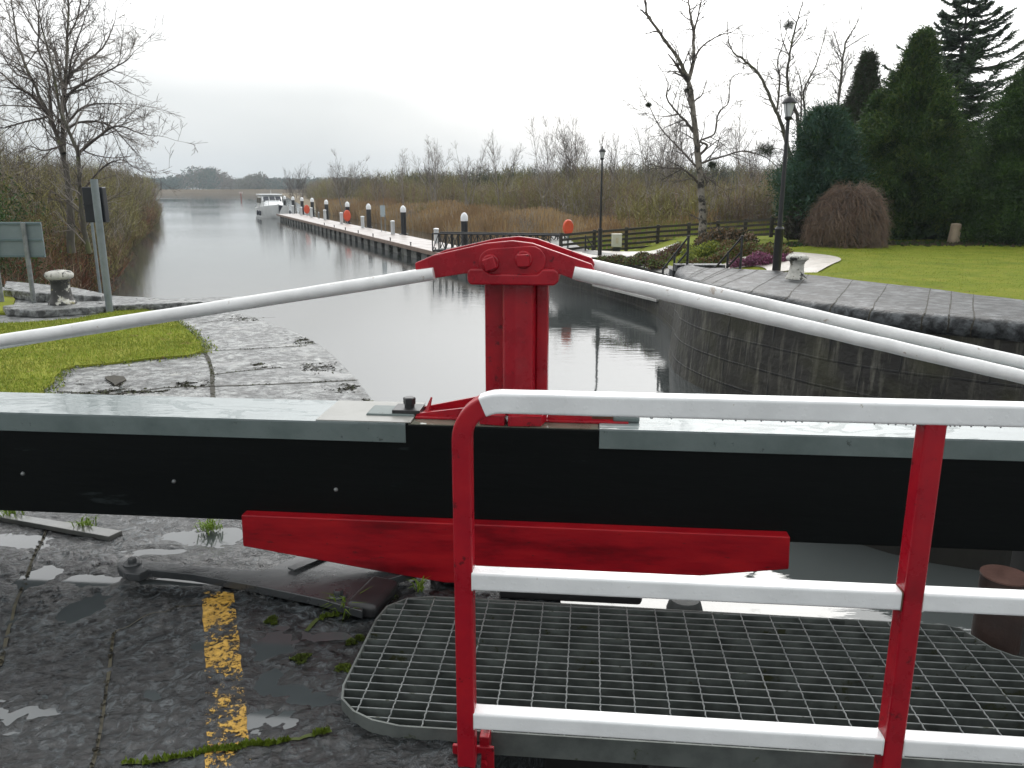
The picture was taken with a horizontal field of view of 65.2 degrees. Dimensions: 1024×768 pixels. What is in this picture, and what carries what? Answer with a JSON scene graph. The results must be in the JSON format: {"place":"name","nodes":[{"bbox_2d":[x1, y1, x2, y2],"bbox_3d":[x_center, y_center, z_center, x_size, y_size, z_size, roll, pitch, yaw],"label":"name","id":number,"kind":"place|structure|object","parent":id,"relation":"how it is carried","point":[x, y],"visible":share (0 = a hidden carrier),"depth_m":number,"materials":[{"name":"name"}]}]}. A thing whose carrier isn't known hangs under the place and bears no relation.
{"place":"outdoors","nodes":[
{"label":"outdoors","id":0,"kind":"place"},
{"bbox_2d":[0,287,371,400],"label":"quay coping","id":1,"kind":"object","parent":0,"point":[227,334],"visible":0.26,"depth_m":7.43,"materials":[{"name":"stone"}]},
{"bbox_2d":[0,291,14,314],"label":"lawn","id":2,"kind":"structure","parent":1,"relation":"on","point":[8,300],"depth_m":11.59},
{"bbox_2d":[0,222,45,302],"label":"sign board","id":3,"kind":"object","parent":1,"relation":"on","point":[22,239],"visible":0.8,"depth_m":11.51,"materials":[{"name":"metal"}]},
{"bbox_2d":[4,281,104,301],"bbox_3d":[-7.209,-1.399,12.321,3.176,0.140,0.700,8,16,30],"label":"raised coping","id":4,"kind":"object","parent":1,"relation":"on","point":[19,290],"visible":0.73,"depth_m":12.00,"materials":[{"name":"stone"}]},
{"bbox_2d":[90,222,101,292],"bbox_3d":[-6.621,-2.050,12.727,0.052,1.210,0.050,0,14,0],"label":"thin post","id":5,"kind":"object","parent":1,"relation":"on","point":[95,256],"visible":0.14,"depth_m":12.72,"materials":[{"name":"grey metal"}]},
{"bbox_2d":[82,179,113,311],"bbox_3d":[-5.491,-1.817,10.636,0.272,1.755,0.226,0,14,0],"label":"signal post","id":6,"kind":"object","parent":1,"relation":"on","point":[95,204],"visible":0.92,"depth_m":10.52,"materials":[{"name":"grey metal"}]},
{"bbox_2d":[0,310,202,392],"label":"lawn","id":7,"kind":"structure","parent":1,"relation":"on","point":[70,366],"depth_m":8.08,"materials":[{"name":"plant"}]},
{"bbox_2d":[105,375,126,385],"bbox_3d":[-3.458,-0.034,7.021,0.146,0.012,0.419,-11,17,-37],"label":"iron ring plate","id":8,"kind":"object","parent":1,"relation":"on","point":[115,380],"visible":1,"depth_m":7.02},
{"bbox_2d":[3,296,243,317],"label":"stone slab","id":9,"kind":"structure","parent":1,"relation":"on","point":[38,310],"depth_m":10.82,"materials":[{"name":"stone"}]},
{"bbox_2d":[43,270,76,305],"bbox_3d":[-6.171,-1.316,10.933,0.364,0.481,0.376,0,14,0],"label":"bollard","id":10,"kind":"object","parent":9,"relation":"on","point":[60,288],"visible":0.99,"depth_m":10.83,"materials":[{"name":"metal"}]},
{"bbox_2d":[38,311,217,393],"bbox_3d":[-4.545,-0.449,8.664,3.000,0.035,5.523,0,14,0],"label":"grass edge","id":11,"kind":"object","parent":1,"relation":"on","point":[188,327],"depth_m":7.89,"materials":[{"name":"plant"}]},
{"bbox_2d":[57,317,352,397],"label":"stone joints","id":12,"kind":"object","parent":1,"relation":"on","point":[212,381],"visible":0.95,"depth_m":6.98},
{"bbox_2d":[60,298,373,400],"bbox_3d":[-3.577,-0.553,9.144,2.358,0.012,7.490,-6,15,-22],"label":"moss","id":13,"kind":"object","parent":1,"relation":"on","point":[351,387],"visible":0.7,"depth_m":6.84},
{"bbox_2d":[160,193,281,193],"bbox_3d":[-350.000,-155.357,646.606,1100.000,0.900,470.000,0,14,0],"label":"shore","id":14,"kind":"structure","parent":0,"point":[220,193],"depth_m":453.91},
{"bbox_2d":[137,165,386,189],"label":"woods","id":15,"kind":"object","parent":14,"relation":"on","point":[207,178],"visible":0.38,"depth_m":522.69,"materials":[{"name":"plant"}]},
{"bbox_2d":[0,510,560,767],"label":"quay paving","id":16,"kind":"structure","parent":0,"point":[67,664],"depth_m":2.84,"materials":[{"name":"stone"}]},
{"bbox_2d":[0,512,121,540],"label":"timber strip","id":17,"kind":"object","parent":16,"relation":"on","point":[100,533],"visible":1,"depth_m":3.95,"materials":[{"name":"wood"}]},
{"bbox_2d":[71,516,99,526],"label":"grass tuft","id":18,"kind":"object","parent":17,"relation":"on","point":[87,521],"visible":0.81,"depth_m":3.97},
{"bbox_2d":[0,530,197,767],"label":"joint silt","id":19,"kind":"object","parent":16,"relation":"on","point":[97,749],"visible":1,"depth_m":2.92,"materials":[{"name":"soil"}]},
{"bbox_2d":[0,528,351,755],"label":"puddles","id":20,"kind":"object","parent":16,"relation":"on","point":[271,644],"visible":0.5,"depth_m":3.09,"materials":[{"name":"liquid"}]},
{"bbox_2d":[191,519,222,535],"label":"grass tuft","id":21,"kind":"object","parent":16,"relation":"on","point":[209,526],"visible":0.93,"depth_m":3.96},
{"bbox_2d":[202,592,250,767],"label":"painted line","id":22,"kind":"object","parent":16,"relation":"on","point":[208,613],"visible":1,"depth_m":2.90,"materials":[{"name":"yellow paint"}]},
{"bbox_2d":[120,594,397,765],"bbox_3d":[-0.759,0.985,2.854,0.549,0.036,1.194,3,14,12],"label":"moss","id":23,"kind":"object","parent":16,"relation":"on","point":[344,666],"visible":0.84,"depth_m":2.45,"materials":[{"name":"plant"}]},
{"bbox_2d":[117,556,415,617],"bbox_3d":[-1.065,0.795,3.477,1.316,0.062,0.458,4,14,16],"label":"anchor strap","id":24,"kind":"object","parent":16,"relation":"attached to","point":[304,580],"visible":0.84,"depth_m":3.38,"materials":[{"name":"paint"}]},
{"bbox_2d":[322,588,368,619],"bbox_3d":[-0.669,0.877,3.158,0.221,0.090,0.213,0,14,0],"label":"grass tuft","id":25,"kind":"object","parent":16,"relation":"on","point":[343,604],"visible":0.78,"depth_m":3.15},
{"bbox_2d":[347,576,396,618],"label":"iron block","id":26,"kind":"structure","parent":16,"relation":"on","point":[376,597],"depth_m":3.20,"materials":[{"name":"metal"}]},
{"bbox_2d":[408,576,427,591],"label":"grass tuft","id":27,"kind":"object","parent":16,"relation":"on","point":[421,587],"visible":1,"depth_m":3.36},
{"bbox_2d":[499,591,641,604],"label":"iron sill","id":28,"kind":"structure","parent":16,"relation":"on","point":[573,598],"depth_m":3.26,"materials":[{"name":"metal"}]},
{"bbox_2d":[0,0,1023,189],"label":"sky","id":29,"kind":"structure","parent":0,"point":[269,86],"materials":[{"name":"white"}]},
{"bbox_2d":[494,755,544,767],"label":"quay foundation","id":30,"kind":"object","parent":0,"point":[502,761],"depth_m":3.00,"materials":[{"name":"stone"}]},
{"bbox_2d":[0,236,1023,767],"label":"lock gate","id":31,"kind":"structure","parent":30,"relation":"attached to","point":[360,484],"depth_m":3.29,"materials":[{"name":"metal"}]},
{"bbox_2d":[341,596,1023,767],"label":"walkway","id":32,"kind":"structure","parent":31,"relation":"attached to","point":[400,681],"depth_m":2.73,"materials":[{"name":"metal"}]},
{"bbox_2d":[452,389,1023,767],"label":"railing","id":33,"kind":"object","parent":32,"relation":"attached to","point":[908,597],"visible":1,"depth_m":2.13,"materials":[{"name":"metal"}]},
{"bbox_2d":[91,194,979,633],"bbox_3d":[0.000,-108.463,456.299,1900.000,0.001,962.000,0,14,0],"label":"water","id":34,"kind":"structure","parent":0,"point":[423,342],"depth_m":21.68,"materials":[{"name":"grey liquid"}]},
{"bbox_2d":[254,190,290,217],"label":"cabin cruiser","id":35,"kind":"object","parent":34,"relation":"on","point":[270,205],"visible":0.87,"depth_m":95.25,"materials":[{"name":"white plastic"}]},
{"bbox_2d":[281,161,312,213],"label":"bare tree","id":36,"kind":"object","parent":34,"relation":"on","point":[297,184],"visible":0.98,"depth_m":108.82,"materials":[{"name":"brown plant"}]},
{"bbox_2d":[276,214,455,259],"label":"floating jetty","id":37,"kind":"object","parent":34,"relation":"on","point":[420,248],"visible":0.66,"depth_m":50.85,"materials":[{"name":"grey wood"}]},
{"bbox_2d":[380,205,385,230],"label":"jetty notice","id":38,"kind":"object","parent":37,"relation":"on","point":[382,210],"visible":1,"depth_m":54.11,"materials":[{"name":"metal"}]},
{"bbox_2d":[432,232,565,251],"bbox_3d":[-0.545,-6.520,36.873,6.262,0.860,1.200,3,14,14],"label":"gangway","id":39,"kind":"object","parent":37,"relation":"on","point":[496,234],"visible":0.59,"depth_m":36.83,"materials":[{"name":"black metal"}]},
{"bbox_2d":[365,204,372,227],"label":"mooring pile","id":40,"kind":"object","parent":34,"relation":"in","point":[368,210],"visible":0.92,"depth_m":59.38,"materials":[{"name":"black metal"}]},
{"bbox_2d":[399,205,407,234],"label":"mooring pile","id":41,"kind":"object","parent":34,"relation":"in","point":[403,218],"visible":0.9,"depth_m":50.66,"materials":[{"name":"black metal"}]},
{"bbox_2d":[460,212,467,245],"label":"mooring pile","id":42,"kind":"object","parent":34,"relation":"in","point":[464,222],"visible":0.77,"depth_m":40.19,"materials":[{"name":"black metal"}]},
{"bbox_2d":[314,195,724,241],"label":"reeds","id":43,"kind":"object","parent":34,"relation":"in","point":[445,216],"visible":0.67,"depth_m":58.42,"materials":[{"name":"plant"}]},
{"bbox_2d":[666,599,702,610],"bbox_3d":[0.708,1.031,3.307,0.150,0.320,0.150,0,14,0],"label":"fender post","id":44,"kind":"object","parent":34,"relation":"in","point":[685,605],"visible":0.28,"depth_m":3.23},
{"bbox_2d":[971,564,1023,655],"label":"rusty pile","id":45,"kind":"object","parent":34,"relation":"in","point":[1002,632],"visible":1,"depth_m":2.98,"materials":[{"name":"metal"}]},
{"bbox_2d":[575,244,677,256],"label":"path","id":46,"kind":"structure","parent":0,"point":[628,253],"depth_m":28.91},
{"bbox_2d":[563,220,573,247],"bbox_3d":[2.087,-5.500,29.843,0.442,1.247,0.120,-7,16,-28],"label":"lifebuoy stand","id":47,"kind":"object","parent":46,"relation":"on","point":[568,226],"visible":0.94,"depth_m":29.71,"materials":[{"name":"orange plastic"}]},
{"bbox_2d":[598,146,605,254],"bbox_3d":[3.021,-6.165,27.139,0.246,3.668,0.246,0,14,0],"label":"street lamp","id":48,"kind":"object","parent":46,"relation":"on","point":[602,150],"visible":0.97,"depth_m":27.16,"materials":[{"name":"black metal"}]},
{"bbox_2d":[282,193,1023,299],"bbox_3d":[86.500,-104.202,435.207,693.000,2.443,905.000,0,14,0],"label":"ground","id":49,"kind":"structure","parent":0,"point":[970,277],"depth_m":17.56,"materials":[{"name":"plant"}]},
{"bbox_2d":[159,189,308,192],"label":"reeds","id":50,"kind":"object","parent":49,"relation":"on","point":[223,191],"visible":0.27,"depth_m":458.88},
{"bbox_2d":[328,150,368,217],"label":"bare tree","id":51,"kind":"object","parent":49,"relation":"on","point":[345,182],"visible":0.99,"depth_m":92.18,"materials":[{"name":"grey plant"}]},
{"bbox_2d":[363,169,387,206],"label":"bare tree","id":52,"kind":"object","parent":49,"relation":"on","point":[380,183],"visible":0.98,"depth_m":87.21,"materials":[{"name":"brown plant"}]},
{"bbox_2d":[394,148,410,205],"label":"bare tree","id":53,"kind":"object","parent":49,"relation":"on","point":[401,178],"visible":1,"depth_m":81.91,"materials":[{"name":"brown plant"}]},
{"bbox_2d":[407,134,452,202],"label":"bare tree","id":54,"kind":"object","parent":49,"relation":"on","point":[435,169],"visible":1,"depth_m":77.71,"materials":[{"name":"brown plant"}]},
{"bbox_2d":[450,142,488,206],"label":"bare tree","id":55,"kind":"object","parent":49,"relation":"on","point":[466,174],"visible":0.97,"depth_m":69.66,"materials":[{"name":"brown plant"}]},
{"bbox_2d":[361,197,623,232],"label":"marsh scrub","id":56,"kind":"object","parent":49,"relation":"on","point":[526,225],"visible":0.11,"depth_m":56.59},
{"bbox_2d":[478,130,525,204],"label":"bare tree","id":57,"kind":"object","parent":49,"relation":"on","point":[494,168],"visible":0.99,"depth_m":67.35,"materials":[{"name":"brown plant"}]},
{"bbox_2d":[297,149,785,234],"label":"marsh scrub","id":58,"kind":"object","parent":49,"relation":"on","point":[637,204],"visible":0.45,"depth_m":57.35,"materials":[{"name":"plant"}]},
{"bbox_2d":[816,0,903,104],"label":"bare tree","id":59,"kind":"object","parent":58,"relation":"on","point":[841,72],"visible":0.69,"depth_m":37.40,"materials":[{"name":"brown plant"}]},
{"bbox_2d":[525,115,565,207],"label":"bare tree","id":60,"kind":"object","parent":49,"relation":"on","point":[548,165],"visible":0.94,"depth_m":59.17,"materials":[{"name":"brown plant"}]},
{"bbox_2d":[336,152,782,197],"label":"plantation","id":61,"kind":"object","parent":49,"relation":"on","point":[500,175],"visible":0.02,"depth_m":126.68,"materials":[{"name":"plant"}]},
{"bbox_2d":[549,111,591,212],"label":"bare tree","id":62,"kind":"object","parent":49,"relation":"on","point":[566,148],"visible":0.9,"depth_m":59.58,"materials":[{"name":"brown plant"}]},
{"bbox_2d":[576,129,608,215],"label":"bare tree","id":63,"kind":"object","parent":49,"relation":"on","point":[592,162],"visible":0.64,"depth_m":59.89,"materials":[{"name":"brown plant"}]},
{"bbox_2d":[550,236,674,329],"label":"retaining wall","id":64,"kind":"structure","parent":49,"relation":"on","point":[662,310],"depth_m":24.64,"materials":[{"name":"concrete"}]},
{"bbox_2d":[592,284,658,301],"bbox_3d":[3.582,-2.791,24.195,0.600,0.080,3.988,-5,15,-20],"label":"concrete ledge","id":65,"kind":"object","parent":64,"relation":"attached to","point":[635,295],"visible":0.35,"depth_m":23.68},
{"bbox_2d":[611,234,621,250],"bbox_3d":[3.944,-5.324,30.168,0.380,0.670,0.306,0,14,0],"label":"service cabinet","id":66,"kind":"object","parent":49,"relation":"on","point":[616,242],"visible":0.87,"depth_m":30.03,"materials":[{"name":"white metal"}]},
{"bbox_2d":[596,131,648,202],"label":"bare tree","id":67,"kind":"object","parent":49,"relation":"on","point":[616,162],"visible":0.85,"depth_m":57.86,"materials":[{"name":"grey plant"}]},
{"bbox_2d":[594,251,668,269],"bbox_3d":[3.593,-3.836,24.683,2.130,0.389,3.464,0,14,0],"label":"heather","id":68,"kind":"object","parent":49,"relation":"on","point":[636,258],"visible":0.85,"depth_m":24.49,"materials":[{"name":"plant"}]},
{"bbox_2d":[628,123,690,201],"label":"bare tree","id":69,"kind":"object","parent":49,"relation":"on","point":[647,177],"visible":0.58,"depth_m":52.64,"materials":[{"name":"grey plant"}]},
{"bbox_2d":[640,241,686,263],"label":"heather","id":70,"kind":"object","parent":49,"relation":"on","point":[667,253],"visible":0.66,"depth_m":25.24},
{"bbox_2d":[640,99,694,196],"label":"bare tree","id":71,"kind":"object","parent":49,"relation":"on","point":[671,155],"visible":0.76,"depth_m":49.66,"materials":[{"name":"brown plant"}]},
{"bbox_2d":[559,217,786,250],"bbox_3d":[6.831,-5.924,31.635,10.848,1.416,3.292,-2,14,-9],"label":"rail fence","id":72,"kind":"object","parent":49,"relation":"on","point":[689,229],"visible":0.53,"depth_m":31.68,"materials":[{"name":"wood"}]},
{"bbox_2d":[563,218,787,249],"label":"rough grass","id":73,"kind":"structure","parent":49,"relation":"on","point":[662,233],"depth_m":35.33,"materials":[{"name":"plant"}]},
{"bbox_2d":[666,263,725,276],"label":"stone steps","id":74,"kind":"structure","parent":49,"relation":"on","point":[676,266],"depth_m":18.09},
{"bbox_2d":[662,235,689,274],"bbox_3d":[3.838,-2.757,18.888,0.055,1.570,1.674,-2,14,-8],"label":"handrail","id":75,"kind":"object","parent":74,"relation":"on","point":[687,239],"visible":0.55,"depth_m":18.31,"materials":[{"name":"black metal"}]},
{"bbox_2d":[676,239,722,262],"bbox_3d":[5.910,-4.091,24.586,1.630,0.738,3.246,8,16,29],"label":"heather","id":76,"kind":"object","parent":49,"relation":"on","point":[701,250],"visible":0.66,"depth_m":24.16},
{"bbox_2d":[621,0,789,233],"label":"birch tree","id":77,"kind":"object","parent":49,"relation":"on","point":[694,129],"visible":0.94,"depth_m":25.62,"materials":[{"name":"grey plant"}]},
{"bbox_2d":[754,139,778,158],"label":"twig clump","id":78,"kind":"object","parent":77,"relation":"attached to","point":[767,152],"visible":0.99,"depth_m":26.47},
{"bbox_2d":[693,225,759,246],"bbox_3d":[6.614,-4.541,24.981,1.647,0.813,2.351,-7,15,-25],"label":"brown shrub","id":79,"kind":"object","parent":49,"relation":"on","point":[732,233],"visible":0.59,"depth_m":24.55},
{"bbox_2d":[714,235,743,268],"bbox_3d":[4.637,-2.512,17.197,0.054,1.380,0.761,-8,16,-31],"label":"handrail","id":80,"kind":"object","parent":49,"relation":"on","point":[740,254],"visible":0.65,"depth_m":16.93,"materials":[{"name":"black metal"}]},
{"bbox_2d":[713,95,762,196],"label":"bare tree","id":81,"kind":"object","parent":49,"relation":"on","point":[739,134],"visible":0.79,"depth_m":57.37,"materials":[{"name":"grey plant"}]},
{"bbox_2d":[689,239,793,262],"bbox_3d":[6.700,-3.629,22.409,3.122,0.846,2.571,12,18,41],"label":"heather","id":82,"kind":"object","parent":49,"relation":"on","point":[725,248],"visible":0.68,"depth_m":22.18,"materials":[{"name":"plant"}]},
{"bbox_2d":[731,123,781,195],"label":"bare tree","id":83,"kind":"object","parent":49,"relation":"on","point":[751,168],"visible":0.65,"depth_m":56.07,"materials":[{"name":"brown plant"}]},
{"bbox_2d":[729,251,788,267],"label":"heather","id":84,"kind":"object","parent":49,"relation":"on","point":[755,259],"visible":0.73,"depth_m":20.22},
{"bbox_2d":[712,0,853,165],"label":"bare tree","id":85,"kind":"object","parent":49,"relation":"on","point":[788,89],"visible":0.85,"depth_m":33.80,"materials":[{"name":"grey plant"}]},
{"bbox_2d":[781,18,795,31],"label":"twig clump","id":86,"kind":"object","parent":85,"relation":"attached to","point":[789,25],"visible":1,"depth_m":33.35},
{"bbox_2d":[783,204,807,240],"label":"dark shrub","id":87,"kind":"object","parent":49,"relation":"on","point":[792,230],"visible":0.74,"depth_m":24.91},
{"bbox_2d":[758,95,880,240],"bbox_3d":[9.715,-6.546,25.156,3.755,4.831,3.443,0,14,0],"label":"pine tree","id":88,"kind":"object","parent":49,"relation":"on","point":[824,151],"visible":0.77,"depth_m":24.43,"materials":[{"name":"green plant"}]},
{"bbox_2d":[782,44,883,225],"bbox_3d":[14.294,-9.613,32.460,5.779,7.915,5.126,0,14,0],"label":"cypress tree","id":89,"kind":"object","parent":49,"relation":"on","point":[866,77],"visible":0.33,"depth_m":31.73,"materials":[{"name":"green plant"}]},
{"bbox_2d":[668,263,1023,569],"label":"quay wall","id":90,"kind":"structure","parent":49,"relation":"on","point":[713,352],"depth_m":11.94,"materials":[{"name":"stone"}]},
{"bbox_2d":[785,254,808,279],"bbox_3d":[5.266,-2.164,14.805,0.404,0.481,0.418,0,14,0],"label":"bollard","id":91,"kind":"object","parent":90,"relation":"on","point":[796,267],"visible":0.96,"depth_m":14.69,"materials":[{"name":"metal"}]},
{"bbox_2d":[798,179,895,248],"bbox_3d":[9.757,-4.924,23.340,2.684,2.125,2.852,0,14,0],"label":"weeping bush","id":92,"kind":"object","parent":49,"relation":"on","point":[867,221],"visible":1,"depth_m":22.64,"materials":[{"name":"brown plant"}]},
{"bbox_2d":[855,86,908,237],"bbox_3d":[12.541,-7.544,27.726,4.294,5.560,4.101,0,14,0],"label":"cypress tree","id":93,"kind":"object","parent":49,"relation":"on","point":[871,105],"visible":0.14,"depth_m":27.33,"materials":[{"name":"green plant"}]},
{"bbox_2d":[768,239,1023,246],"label":"leaf litter","id":94,"kind":"object","parent":49,"relation":"on","point":[914,242],"visible":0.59,"depth_m":23.85,"materials":[{"name":"plant"}]},
{"bbox_2d":[844,23,988,240],"bbox_3d":[13.486,-8.221,26.930,6.603,7.240,6.434,-6,15,-22],"label":"cypress tree","id":95,"kind":"object","parent":49,"relation":"on","point":[918,136],"visible":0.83,"depth_m":25.86,"materials":[{"name":"green plant"}]},
{"bbox_2d":[879,0,1023,135],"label":"spruce tree","id":96,"kind":"object","parent":49,"relation":"on","point":[962,64],"visible":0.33,"depth_m":32.61,"materials":[{"name":"green plant"}]},
{"bbox_2d":[947,223,961,242],"bbox_3d":[13.402,-4.543,24.274,0.422,0.670,0.486,0,14,0],"label":"tree stump","id":97,"kind":"object","parent":49,"relation":"on","point":[954,232],"visible":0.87,"depth_m":24.13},
{"bbox_2d":[935,90,979,238],"bbox_3d":[14.531,-7.536,27.959,4.011,5.490,4.208,0,14,0],"label":"cypress tree","id":98,"kind":"object","parent":49,"relation":"on","point":[961,153],"visible":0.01,"depth_m":27.08,"materials":[{"name":"green plant"}]},
{"bbox_2d":[961,122,992,237],"bbox_3d":[16.448,-7.243,29.198,3.191,4.418,3.235,0,14,0],"label":"cypress tree","id":99,"kind":"object","parent":49,"relation":"on","point":[976,132],"visible":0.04,"depth_m":28.38,"materials":[{"name":"green plant"}]},
{"bbox_2d":[937,61,1023,245],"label":"cypress tree","id":100,"kind":"object","parent":49,"relation":"on","point":[997,198],"visible":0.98,"depth_m":23.85,"materials":[{"name":"green plant"}]},
{"bbox_2d":[724,252,840,271],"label":"path","id":101,"kind":"structure","parent":0,"point":[816,262],"depth_m":18.85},
{"bbox_2d":[772,91,796,270],"bbox_3d":[5.398,-3.968,15.930,0.290,3.508,0.290,0,14,0],"label":"street lamp","id":102,"kind":"object","parent":101,"relation":"on","point":[789,102],"visible":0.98,"depth_m":15.94,"materials":[{"name":"black metal"}]},
{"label":"bank ground","id":103,"kind":"structure","parent":0,"visible":0},
{"bbox_2d":[0,90,71,221],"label":"tall thicket","id":104,"kind":"object","parent":103,"relation":"on","point":[11,181],"visible":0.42,"depth_m":29.60,"materials":[{"name":"plant"}]},
{"bbox_2d":[0,168,79,286],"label":"bushes","id":105,"kind":"object","parent":103,"relation":"on","point":[2,216],"visible":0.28,"depth_m":18.33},
{"bbox_2d":[0,197,110,286],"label":"red thicket","id":106,"kind":"object","parent":103,"relation":"on","point":[15,273],"visible":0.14,"depth_m":22.14,"materials":[{"name":"plant"}]},
{"bbox_2d":[0,127,158,290],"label":"bank bushes","id":107,"kind":"object","parent":103,"relation":"on","point":[115,217],"visible":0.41,"depth_m":38.43,"materials":[{"name":"plant"}]},
{"bbox_2d":[2,194,165,293],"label":"waterside bushes","id":108,"kind":"object","parent":103,"relation":"on","point":[154,216],"visible":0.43,"depth_m":31.53,"materials":[{"name":"plant"}]},
{"bbox_2d":[26,152,160,200],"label":"bank bushes","id":109,"kind":"object","parent":103,"relation":"on","point":[152,189],"visible":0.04,"depth_m":135.92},
{"bbox_2d":[0,0,206,253],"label":"bare tree","id":110,"kind":"object","parent":103,"relation":"on","point":[61,106],"visible":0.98,"depth_m":20.76,"materials":[{"name":"grey plant"}]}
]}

